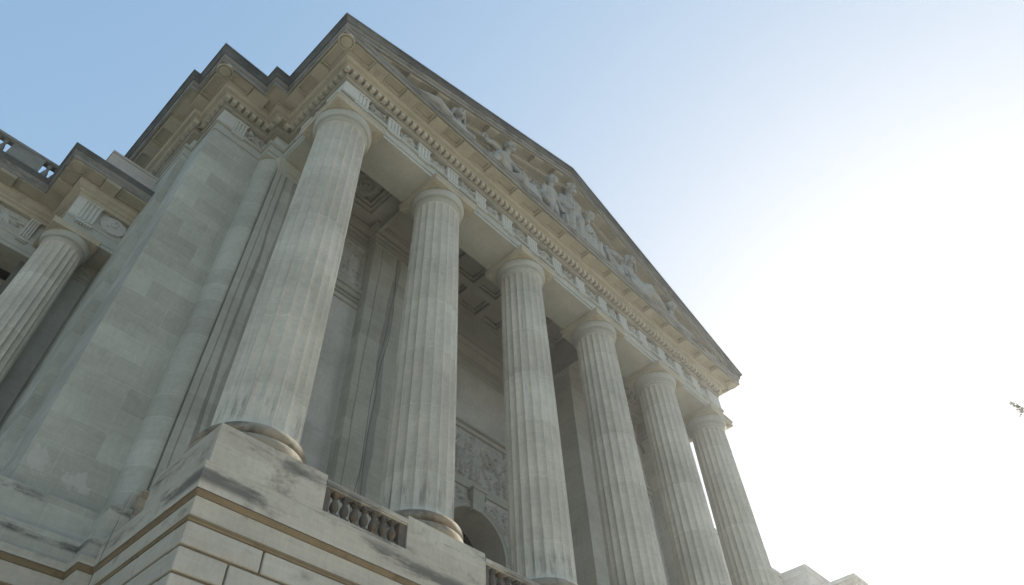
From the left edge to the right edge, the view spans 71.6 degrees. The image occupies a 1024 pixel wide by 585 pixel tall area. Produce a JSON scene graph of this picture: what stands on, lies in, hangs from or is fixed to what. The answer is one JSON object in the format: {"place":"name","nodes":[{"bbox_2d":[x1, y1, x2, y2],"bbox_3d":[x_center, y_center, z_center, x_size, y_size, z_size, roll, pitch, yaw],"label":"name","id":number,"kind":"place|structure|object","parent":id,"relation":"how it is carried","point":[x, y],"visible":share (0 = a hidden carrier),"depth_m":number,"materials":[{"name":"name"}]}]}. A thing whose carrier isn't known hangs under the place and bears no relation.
{"place":"outdoors","nodes":[
{"label":"outdoors","id":0,"kind":"place"},
{"bbox_2d":[0,0,1023,584],"label":"sky","id":1,"kind":"structure","parent":0,"point":[833,190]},
{"bbox_3d":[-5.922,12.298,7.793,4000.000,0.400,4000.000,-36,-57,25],"label":"ground","id":2,"kind":"structure","parent":0,"visible":0},
{"bbox_2d":[0,129,157,421],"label":"colonnade wing","id":3,"kind":"structure","parent":2,"relation":"on","point":[66,225],"depth_m":27.65,"materials":[{"name":"beige stone"}]},
{"bbox_2d":[0,13,776,584],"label":"neoclassical building","id":4,"kind":"structure","parent":2,"relation":"on","point":[354,305],"depth_m":27.00,"materials":[{"name":"stone"}]},
{"bbox_2d":[88,491,133,584],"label":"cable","id":5,"kind":"object","parent":4,"relation":"attached to","point":[110,536],"visible":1,"depth_m":16.19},
{"bbox_2d":[419,88,475,138],"bbox_3d":[-3.353,-8.911,34.419,1.093,2.232,5.240,-36,-57,25],"label":"statue","id":6,"kind":"object","parent":4,"relation":"on","point":[457,115],"visible":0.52,"depth_m":34.35,"materials":[{"name":"stone"}]},
{"bbox_2d":[481,132,528,186],"bbox_3d":[-0.564,-7.110,37.042,1.104,3.686,3.235,-36,-57,25],"label":"statue","id":7,"kind":"object","parent":4,"relation":"on","point":[503,155],"visible":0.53,"depth_m":36.75,"materials":[{"name":"stone"}]},
{"bbox_2d":[521,171,549,202],"bbox_3d":[0.906,-5.299,37.849,2.626,2.398,1.233,32,-58,-27],"label":"statue","id":8,"kind":"object","parent":4,"relation":"on","point":[542,194],"visible":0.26,"depth_m":37.70,"materials":[{"name":"stone"}]},
{"bbox_2d":[541,174,565,215],"bbox_3d":[2.231,-5.246,39.337,0.962,4.417,1.657,-36,-57,25],"label":"statue","id":9,"kind":"object","parent":4,"relation":"on","point":[551,182],"visible":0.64,"depth_m":39.48,"materials":[{"name":"stone"}]},
{"bbox_2d":[557,182,588,241],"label":"statue","id":10,"kind":"object","parent":4,"relation":"on","point":[572,217],"visible":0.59,"depth_m":40.21,"materials":[{"name":"stone"}]},
{"bbox_2d":[582,210,606,258],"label":"statue","id":11,"kind":"object","parent":4,"relation":"on","point":[593,240],"visible":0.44,"depth_m":40.47,"materials":[{"name":"stone"}]},
{"bbox_2d":[603,245,629,278],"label":"statue","id":12,"kind":"object","parent":4,"relation":"on","point":[614,258],"visible":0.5,"depth_m":41.32,"materials":[{"name":"stone"}]},
{"bbox_2d":[622,255,669,315],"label":"statue","id":13,"kind":"object","parent":4,"relation":"on","point":[648,290],"visible":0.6,"depth_m":42.38,"materials":[{"name":"stone"}]},
{"bbox_2d":[664,301,694,337],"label":"statue","id":14,"kind":"object","parent":4,"relation":"on","point":[671,307],"visible":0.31,"depth_m":44.27,"materials":[{"name":"stone"}]},
{"bbox_2d":[715,529,868,584],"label":"pavilion building","id":15,"kind":"structure","parent":2,"relation":"on","point":[804,574],"depth_m":57.75,"materials":[{"name":"beige stone"}]},
{"bbox_2d":[1008,398,1023,417],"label":"tree","id":16,"kind":"object","parent":2,"relation":"on","point":[1021,410],"visible":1,"depth_m":29.95,"materials":[{"name":"green plant"}]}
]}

